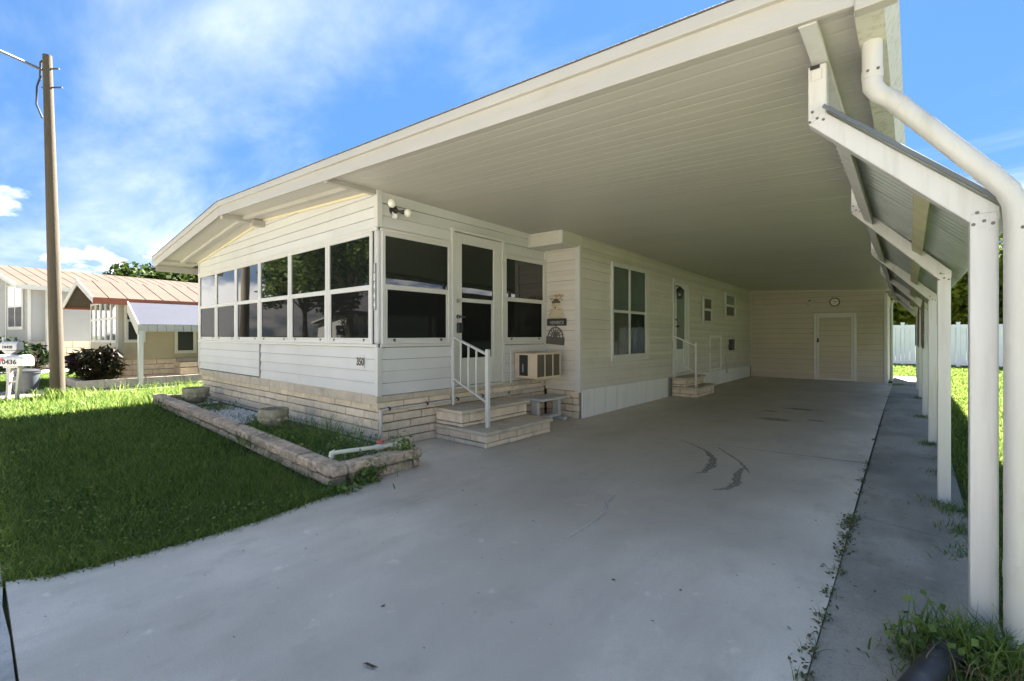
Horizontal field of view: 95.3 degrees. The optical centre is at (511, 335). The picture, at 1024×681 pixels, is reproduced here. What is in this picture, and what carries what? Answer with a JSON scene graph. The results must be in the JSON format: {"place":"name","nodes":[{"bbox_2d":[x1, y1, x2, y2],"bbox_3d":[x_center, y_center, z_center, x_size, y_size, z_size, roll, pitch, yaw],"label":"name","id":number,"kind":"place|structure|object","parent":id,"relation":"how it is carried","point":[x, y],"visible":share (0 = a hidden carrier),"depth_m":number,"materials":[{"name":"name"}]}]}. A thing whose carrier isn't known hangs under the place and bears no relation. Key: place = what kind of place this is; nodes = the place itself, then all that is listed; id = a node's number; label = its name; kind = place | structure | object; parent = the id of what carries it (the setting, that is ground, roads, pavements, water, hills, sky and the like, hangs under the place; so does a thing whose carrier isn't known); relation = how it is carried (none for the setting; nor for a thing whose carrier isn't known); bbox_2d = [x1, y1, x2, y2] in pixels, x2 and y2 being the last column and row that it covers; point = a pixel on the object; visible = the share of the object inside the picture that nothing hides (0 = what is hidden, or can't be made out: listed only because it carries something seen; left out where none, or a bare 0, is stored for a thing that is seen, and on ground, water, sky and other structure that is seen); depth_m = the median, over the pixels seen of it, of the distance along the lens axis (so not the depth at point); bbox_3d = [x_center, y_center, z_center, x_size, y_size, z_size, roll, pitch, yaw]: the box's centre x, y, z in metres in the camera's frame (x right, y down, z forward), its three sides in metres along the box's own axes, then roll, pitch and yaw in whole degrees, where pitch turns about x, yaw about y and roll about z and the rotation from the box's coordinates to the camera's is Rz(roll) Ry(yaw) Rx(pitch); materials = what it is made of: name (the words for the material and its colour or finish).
{"place":"outdoors","nodes":[
{"label":"outdoors","id":0,"kind":"place"},
{"bbox_2d":[0,369,67,373],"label":"neighbour driveway","id":1,"kind":"structure","parent":0,"point":[43,371],"depth_m":18.18,"materials":[{"name":"concrete"}]},
{"bbox_2d":[0,335,34,372],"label":"shrub","id":2,"kind":"object","parent":1,"relation":"on","point":[27,350],"visible":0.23,"depth_m":17.43,"materials":[{"name":"green plant"}]},
{"bbox_2d":[27,343,48,368],"bbox_3d":[-19.265,0.893,18.921,1.120,1.133,1.026,0,0,-30],"label":"shrub","id":3,"kind":"object","parent":1,"relation":"on","point":[43,356],"visible":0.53,"depth_m":18.86,"materials":[{"name":"green plant"}]},
{"bbox_2d":[0,380,201,398],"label":"neighbour driveway","id":4,"kind":"structure","parent":0,"point":[97,389],"depth_m":12.40,"materials":[{"name":"concrete"}]},
{"bbox_2d":[12,369,41,392],"bbox_3d":[-11.927,1.113,11.435,0.570,0.575,0.570,0,0,11],"label":"trash can","id":5,"kind":"object","parent":4,"relation":"on","point":[30,378],"visible":0.71,"depth_m":11.31,"materials":[{"name":"plastic"}]},
{"bbox_2d":[65,374,200,388],"bbox_3d":[-11.094,1.300,13.723,1.859,0.210,2.808,0,0,38],"label":"bed edging","id":6,"kind":"object","parent":4,"relation":"on","point":[72,382],"visible":0.86,"depth_m":12.89,"materials":[{"name":"beige brick"}]},
{"bbox_2d":[127,301,197,386],"bbox_3d":[-7.967,0.220,16.138,1.080,2.360,8.210,0,0,38],"label":"patio cover","id":7,"kind":"object","parent":4,"relation":"on","point":[143,317],"visible":0.28,"depth_m":13.24,"materials":[{"name":"white metal"}]},
{"bbox_2d":[5,376,892,680],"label":"driveway","id":8,"kind":"structure","parent":0,"point":[577,550],"depth_m":2.77,"materials":[{"name":"concrete"}]},
{"bbox_2d":[0,483,360,590],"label":"edge grass","id":9,"kind":"structure","parent":8,"relation":"on","point":[44,571],"depth_m":2.99,"materials":[{"name":"green plant"}]},
{"bbox_2d":[316,430,415,496],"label":"creeping weeds","id":10,"kind":"object","parent":8,"relation":"on","point":[359,480],"visible":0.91,"depth_m":4.38,"materials":[{"name":"green plant"}]},
{"bbox_2d":[363,662,376,667],"bbox_3d":[-0.595,1.390,1.965,0.089,0.008,0.012,0,0,19],"label":"fallen leaf","id":11,"kind":"object","parent":8,"relation":"on","point":[370,664],"visible":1,"depth_m":1.96,"materials":[{"name":"plant"}]},
{"bbox_2d":[434,335,552,448],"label":"brick steps","id":12,"kind":"structure","parent":8,"relation":"on","point":[486,422],"depth_m":6.22,"materials":[{"name":"beige brick"}]},
{"bbox_2d":[523,393,569,419],"bbox_3d":[0.570,1.199,7.606,0.395,0.402,0.770,0,0,41],"label":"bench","id":13,"kind":"object","parent":8,"relation":"on","point":[537,400],"visible":0.76,"depth_m":7.58,"materials":[{"name":"grey concrete"}]},
{"bbox_2d":[152,0,1023,649],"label":"mobile home","id":14,"kind":"object","parent":8,"relation":"on","point":[616,194],"visible":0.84,"depth_m":6.00,"materials":[{"name":"white metal"}]},
{"bbox_2d":[199,272,215,340],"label":"window","id":15,"kind":"structure","parent":14,"relation":"in","point":[207,282],"depth_m":9.70,"materials":[{"name":"clear glass"}]},
{"bbox_2d":[216,266,235,340],"bbox_3d":[-5.515,-0.580,8.992,1.053,1.382,0.028,0,0,41],"label":"window","id":16,"kind":"structure","parent":14,"relation":"in","point":[226,278],"depth_m":8.98,"materials":[{"name":"clear glass"}]},
{"bbox_2d":[236,261,258,341],"bbox_3d":[-4.702,-0.580,8.292,1.070,1.382,0.028,0,0,41],"label":"window","id":17,"kind":"structure","parent":14,"relation":"in","point":[247,275],"depth_m":8.30,"materials":[{"name":"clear glass"}]},
{"bbox_2d":[259,253,289,341],"bbox_3d":[-3.855,-0.580,7.562,1.142,1.382,0.028,0,0,41],"label":"window","id":18,"kind":"structure","parent":14,"relation":"in","point":[274,272],"depth_m":7.54,"materials":[{"name":"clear glass"}]},
{"bbox_2d":[290,243,326,342],"bbox_3d":[-2.977,-0.580,6.806,1.152,1.382,0.028,0,0,41],"label":"window","id":19,"kind":"structure","parent":14,"relation":"in","point":[308,266],"depth_m":6.78,"materials":[{"name":"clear glass"}]},
{"bbox_2d":[327,231,372,343],"bbox_3d":[-2.121,-0.580,6.069,1.083,1.382,0.028,0,0,41],"label":"window","id":20,"kind":"structure","parent":14,"relation":"in","point":[349,259],"depth_m":6.05,"materials":[{"name":"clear glass"}]},
{"bbox_2d":[356,355,363,367],"bbox_3d":[-1.913,0.335,5.883,0.173,0.160,0.006,0,0,41],"label":"lot number","id":21,"kind":"object","parent":14,"relation":"attached to","point":[360,362],"visible":1,"depth_m":5.88,"materials":[{"name":"black plastic"}]},
{"bbox_2d":[373,263,375,309],"bbox_3d":[-1.671,-0.590,5.680,0.050,0.570,0.016,0,0,41],"label":"house number sign","id":22,"kind":"object","parent":14,"relation":"attached to","point":[374,286],"visible":1,"depth_m":5.67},
{"bbox_2d":[388,199,411,219],"bbox_3d":[-1.403,-1.538,5.759,0.181,0.217,0.335,0,0,41],"label":"floodlight","id":23,"kind":"object","parent":14,"relation":"attached to","point":[393,209],"visible":1,"depth_m":5.76,"materials":[{"name":"metal"}]},
{"bbox_2d":[381,231,450,343],"bbox_3d":[-1.225,-0.580,6.107,0.028,1.382,1.115,0,0,41],"label":"window","id":24,"kind":"structure","parent":14,"relation":"in","point":[415,272],"depth_m":6.06,"materials":[{"name":"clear glass"}]},
{"bbox_2d":[457,315,462,332],"bbox_3d":[-0.738,-0.160,6.598,0.040,0.260,0.095,0,0,41],"label":"lockbox","id":25,"kind":"object","parent":14,"relation":"hanging from","point":[459,327],"visible":1,"depth_m":6.57,"materials":[{"name":"black plastic"}]},
{"bbox_2d":[455,232,502,385],"bbox_3d":[-0.461,-0.365,6.940,0.092,2.170,1.005,0,0,41],"label":"screen door","id":26,"kind":"structure","parent":14,"relation":"in","point":[478,261],"depth_m":6.95,"materials":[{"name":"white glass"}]},
{"bbox_2d":[505,255,544,341],"bbox_3d":[0.223,-0.580,7.788,0.028,1.382,1.068,0,0,41],"label":"window","id":27,"kind":"structure","parent":14,"relation":"in","point":[524,278],"depth_m":7.77,"materials":[{"name":"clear glass"}]},
{"bbox_2d":[509,349,560,384],"bbox_3d":[0.388,0.528,7.624,0.465,0.566,0.780,0,0,41],"label":"air conditioner","id":28,"kind":"object","parent":14,"relation":"attached to","point":[531,364],"visible":1,"depth_m":7.47,"materials":[{"name":"beige metal"}]},
{"bbox_2d":[546,326,564,344],"bbox_3d":[0.752,-0.002,8.074,0.380,0.334,0.023,5,3,41],"label":"arched plaque","id":29,"kind":"object","parent":14,"relation":"attached to","point":[555,340],"visible":1,"depth_m":8.06,"materials":[{"name":"grey metal"}]},
{"bbox_2d":[547,294,565,325],"bbox_3d":[0.762,-0.433,8.048,0.400,0.543,0.058,0,0,41],"label":"welcome plaque","id":30,"kind":"object","parent":14,"relation":"attached to","point":[556,314],"visible":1,"depth_m":8.03,"materials":[{"name":"brown paint"}]},
{"bbox_2d":[610,261,649,361],"bbox_3d":[2.340,-0.434,9.163,0.058,1.847,1.610,0,0,41],"label":"window","id":31,"kind":"structure","parent":14,"relation":"in","point":[629,285],"depth_m":9.07,"materials":[{"name":"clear glass"}]},
{"bbox_2d":[675,285,683,298],"bbox_3d":[3.848,-0.991,10.755,0.238,0.322,0.165,0,0,41],"label":"wall lantern","id":32,"kind":"object","parent":14,"relation":"attached to","point":[680,289],"depth_m":10.70,"materials":[{"name":"black plastic"}]},
{"bbox_2d":[675,283,687,372],"bbox_3d":[4.074,-0.165,11.108,0.118,2.100,0.840,0,0,41],"label":"glazed door","id":33,"kind":"structure","parent":14,"relation":"in","point":[681,305],"depth_m":11.15,"materials":[{"name":"white glass"}]},
{"bbox_2d":[702,295,713,324],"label":"window","id":34,"kind":"structure","parent":14,"relation":"in","point":[707,302],"depth_m":12.56,"materials":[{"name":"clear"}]},
{"bbox_2d":[724,292,736,318],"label":"window","id":35,"kind":"structure","parent":14,"relation":"in","point":[730,300],"depth_m":14.08,"materials":[{"name":"clear glass"}]},
{"bbox_2d":[233,413,975,679],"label":"leaf litter","id":36,"kind":"object","parent":8,"relation":"on","point":[789,657],"visible":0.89,"depth_m":2.58,"materials":[{"name":"brown plant"}]},
{"bbox_2d":[671,336,715,397],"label":"brick steps","id":37,"kind":"structure","parent":8,"relation":"on","point":[692,385],"depth_m":10.66,"materials":[{"name":"beige brick"}]},
{"bbox_2d":[750,290,895,382],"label":"storage shed","id":38,"kind":"structure","parent":8,"relation":"on","point":[849,337],"depth_m":14.58,"materials":[{"name":"beige"}]},
{"bbox_2d":[829,298,839,305],"bbox_3d":[9.932,-1.015,14.357,0.270,0.270,0.036,0,0,41],"label":"wall clock","id":39,"kind":"object","parent":38,"relation":"attached to","point":[834,301],"depth_m":14.35,"materials":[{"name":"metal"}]},
{"bbox_2d":[817,315,852,380],"bbox_3d":[9.909,0.387,14.331,0.930,2.005,0.107,0,0,41],"label":"door","id":40,"kind":"structure","parent":38,"relation":"in","point":[834,332],"depth_m":14.35,"materials":[{"name":"white"}]},
{"bbox_2d":[790,384,892,680],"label":"crack weeds","id":41,"kind":"object","parent":8,"relation":"on","point":[820,615],"visible":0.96,"depth_m":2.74,"materials":[{"name":"green plant"}]},
{"bbox_2d":[0,345,1002,680],"bbox_3d":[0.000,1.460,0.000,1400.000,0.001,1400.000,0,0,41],"label":"ground","id":42,"kind":"structure","parent":0,"point":[4,605],"depth_m":4.33,"materials":[{"name":"green plant"}]},
{"bbox_2d":[0,566,14,680],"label":"kerb","id":43,"kind":"structure","parent":42,"relation":"on","point":[6,668],"depth_m":2.09,"materials":[{"name":"concrete"}]},
{"bbox_2d":[0,355,33,400],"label":"mailbox","id":44,"kind":"object","parent":42,"relation":"on","point":[12,362],"visible":0.98,"depth_m":9.95,"materials":[{"name":"white metal"}]},
{"bbox_2d":[0,50,65,395],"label":"utility pole","id":45,"kind":"object","parent":42,"relation":"on","point":[56,346],"visible":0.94,"depth_m":10.44,"materials":[{"name":"wood"}]},
{"bbox_2d":[0,370,84,391],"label":"lawn grass","id":46,"kind":"structure","parent":42,"relation":"on","point":[44,381],"depth_m":14.08,"materials":[{"name":"green plant"}]},
{"bbox_2d":[0,337,23,383],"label":"mailbox","id":47,"kind":"object","parent":46,"relation":"on","point":[11,347],"visible":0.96,"depth_m":12.72,"materials":[{"name":"white metal"}]},
{"bbox_2d":[64,343,128,380],"bbox_3d":[-11.475,0.863,12.852,1.618,1.290,1.475,0,0,41],"label":"shrub","id":48,"kind":"object","parent":42,"relation":"on","point":[108,365],"visible":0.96,"depth_m":12.62,"materials":[{"name":"green plant"}]},
{"bbox_2d":[0,265,197,369],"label":"house","id":49,"kind":"structure","parent":42,"relation":"on","point":[23,304],"depth_m":19.81,"materials":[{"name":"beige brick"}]},
{"bbox_2d":[0,376,202,412],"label":"tall grass","id":50,"kind":"structure","parent":42,"relation":"on","point":[48,394],"depth_m":10.39,"materials":[{"name":"green plant"}]},
{"bbox_2d":[62,279,202,379],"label":"house","id":51,"kind":"structure","parent":42,"relation":"on","point":[165,352],"depth_m":14.36,"materials":[{"name":"beige brick"}]},
{"bbox_2d":[91,304,94,341],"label":"window","id":52,"kind":"structure","parent":51,"relation":"in","point":[92,305],"depth_m":15.49,"materials":[{"name":"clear glass"}]},
{"bbox_2d":[95,304,99,341],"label":"window","id":53,"kind":"structure","parent":51,"relation":"in","point":[97,306],"depth_m":15.13,"materials":[{"name":"clear glass"}]},
{"bbox_2d":[100,304,104,341],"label":"window","id":54,"kind":"structure","parent":51,"relation":"in","point":[102,306],"depth_m":14.72,"materials":[{"name":"clear glass"}]},
{"bbox_2d":[105,304,109,342],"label":"window","id":55,"kind":"structure","parent":51,"relation":"in","point":[107,306],"depth_m":14.33,"materials":[{"name":"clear glass"}]},
{"bbox_2d":[110,304,116,342],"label":"window","id":56,"kind":"structure","parent":51,"relation":"in","point":[113,308],"depth_m":13.89,"materials":[{"name":"clear glass"}]},
{"bbox_2d":[124,305,145,342],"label":"window","id":57,"kind":"structure","parent":51,"relation":"in","point":[130,336],"depth_m":13.71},
{"bbox_2d":[174,326,196,352],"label":"window","id":58,"kind":"structure","parent":51,"relation":"in","point":[184,342],"depth_m":14.83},
{"bbox_2d":[102,261,197,282],"bbox_3d":[-27.762,-2.106,35.814,8.870,7.426,7.089,0,0,41],"label":"oak tree","id":59,"kind":"object","parent":42,"relation":"on","point":[148,272],"visible":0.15,"depth_m":33.95,"materials":[{"name":"green plant"}]},
{"bbox_2d":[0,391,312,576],"bbox_3d":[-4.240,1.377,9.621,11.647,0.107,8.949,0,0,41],"label":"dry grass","id":60,"kind":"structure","parent":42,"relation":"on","point":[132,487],"depth_m":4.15,"materials":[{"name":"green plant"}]},
{"bbox_2d":[0,384,327,585],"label":"lawn grass","id":61,"kind":"structure","parent":42,"relation":"on","point":[44,458],"depth_m":4.49,"materials":[{"name":"green plant"}]},
{"bbox_2d":[0,384,322,572],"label":"clover","id":62,"kind":"object","parent":61,"relation":"on","point":[100,516],"visible":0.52,"depth_m":3.67,"materials":[{"name":"green plant"}]},
{"bbox_2d":[152,393,421,485],"bbox_3d":[-4.193,1.297,7.164,7.792,0.211,1.150,0,0,41],"label":"brick planter","id":63,"kind":"object","parent":42,"relation":"on","point":[321,469],"visible":0.85,"depth_m":4.90,"materials":[{"name":"beige stone"}]},
{"bbox_2d":[329,438,402,459],"bbox_3d":[-1.486,1.219,4.777,0.735,0.242,0.068,0,0,-30],"label":"irrigation pipe","id":64,"kind":"object","parent":63,"relation":"in","point":[380,445],"visible":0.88,"depth_m":4.76,"materials":[{"name":"plastic"}]},
{"bbox_2d":[199,398,374,482],"bbox_3d":[-4.158,1.387,7.277,7.400,0.125,0.940,0,0,41],"label":"planting bed","id":65,"kind":"object","parent":42,"relation":"on","point":[287,422],"depth_m":6.91,"materials":[{"name":"soil"}]},
{"bbox_2d":[257,406,288,428],"bbox_3d":[-3.250,1.165,6.363,0.394,0.330,0.399,0,0,41],"label":"planter pot","id":66,"kind":"object","parent":65,"relation":"on","point":[274,415],"visible":0.9,"depth_m":6.23,"materials":[{"name":"stone"}]},
{"bbox_2d":[176,398,385,461],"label":"gravel","id":67,"kind":"structure","parent":65,"relation":"on","point":[235,411],"depth_m":7.65,"materials":[{"name":"grey gravel"}]},
{"bbox_2d":[181,386,209,402],"bbox_3d":[-6.009,1.165,8.874,0.457,0.330,0.463,0,0,18],"label":"planter pot","id":68,"kind":"object","parent":67,"relation":"on","point":[194,394],"visible":0.91,"depth_m":8.74,"materials":[{"name":"stone"}]},
{"bbox_2d":[174,395,394,470],"bbox_3d":[-4.080,1.199,7.117,7.597,0.286,0.786,0,0,41],"label":"ground cover","id":69,"kind":"object","parent":65,"relation":"on","point":[326,441],"visible":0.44,"depth_m":5.50,"materials":[{"name":"green plant"}]},
{"bbox_2d":[150,397,425,488],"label":"planter weeds","id":70,"kind":"object","parent":65,"relation":"on","point":[338,435],"visible":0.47,"depth_m":5.67,"materials":[{"name":"green plant"}]},
{"bbox_2d":[806,399,887,679],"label":"joint soil","id":71,"kind":"structure","parent":42,"relation":"on","point":[855,509],"depth_m":4.27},
{"bbox_2d":[890,298,914,353],"bbox_3d":[20.236,-1.166,26.107,5.636,5.555,5.284,0,0,6],"label":"yard tree","id":72,"kind":"object","parent":42,"relation":"on","point":[897,320],"visible":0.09,"depth_m":25.10,"materials":[{"name":"green plant"}]},
{"bbox_2d":[893,322,1002,366],"bbox_3d":[18.483,0.458,22.071,15.360,2.085,0.170,0,0,41],"label":"vinyl fence","id":73,"kind":"object","parent":42,"relation":"on","point":[959,344],"visible":0.12,"depth_m":20.96,"materials":[{"name":"white plastic"}]},
{"bbox_2d":[897,233,1002,335],"bbox_3d":[23.267,-2.312,22.914,6.895,7.841,6.457,0,0,41],"label":"yard tree","id":74,"kind":"object","parent":42,"relation":"on","point":[959,300],"visible":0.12,"depth_m":22.01,"materials":[{"name":"green plant"}]},
{"bbox_2d":[0,0,1023,274],"label":"sky","id":75,"kind":"structure","parent":0,"point":[165,111],"materials":[{"name":"blue"}]},
{"bbox_2d":[807,376,1001,680],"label":"walkway","id":76,"kind":"structure","parent":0,"point":[893,538],"depth_m":2.94,"materials":[{"name":"concrete"}]},
{"bbox_2d":[798,20,1002,638],"bbox_3d":[6.410,-0.045,7.535,0.844,2.910,14.615,0,0,41],"label":"carport","id":77,"kind":"object","parent":76,"relation":"on","point":[934,229],"visible":0.94,"depth_m":2.40,"materials":[{"name":"white metal"}]},
{"bbox_2d":[917,308,918,346],"bbox_3d":[8.108,-0.122,9.316,0.019,0.705,2.800,0,0,41],"label":"slatted shade","id":78,"kind":"object","parent":77,"relation":"hanging from","point":[918,328],"visible":1,"depth_m":8.35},
{"bbox_2d":[921,297,923,348],"bbox_3d":[6.265,-0.152,7.122,0.019,0.705,2.270,0,0,41],"label":"slatted shade","id":79,"kind":"object","parent":77,"relation":"hanging from","point":[922,324],"visible":1,"depth_m":6.49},
{"bbox_2d":[841,617,1023,680],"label":"dry grass","id":80,"kind":"structure","parent":76,"relation":"on","point":[968,670],"depth_m":1.87,"materials":[{"name":"green plant"}]},
{"bbox_2d":[897,636,987,680],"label":"drain hose","id":81,"kind":"object","parent":76,"relation":"on","point":[930,667],"visible":0.59,"depth_m":1.86,"materials":[{"name":"black plastic"}]},
{"bbox_2d":[863,585,1023,680],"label":"grass","id":82,"kind":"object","parent":76,"relation":"on","point":[1004,652],"visible":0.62,"depth_m":1.95,"materials":[{"name":"green plant"}]},
{"bbox_2d":[865,589,1023,680],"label":"weeds","id":83,"kind":"object","parent":76,"relation":"on","point":[932,627],"visible":0.48,"depth_m":1.99,"materials":[{"name":"green plant"}]},
{"bbox_2d":[892,383,1000,566],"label":"post foot weeds","id":84,"kind":"object","parent":76,"relation":"on","point":[951,510],"visible":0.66,"depth_m":3.66,"materials":[{"name":"green plant"}]},
{"bbox_2d":[893,363,1002,563],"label":"lawn grass","id":85,"kind":"structure","parent":0,"point":[959,396],"depth_m":8.71,"materials":[{"name":"green plant"}]},
{"bbox_2d":[951,414,1022,679],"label":"verge grass","id":86,"kind":"structure","parent":0,"point":[955,460],"depth_m":4.65,"materials":[{"name":"green plant"}]}
]}

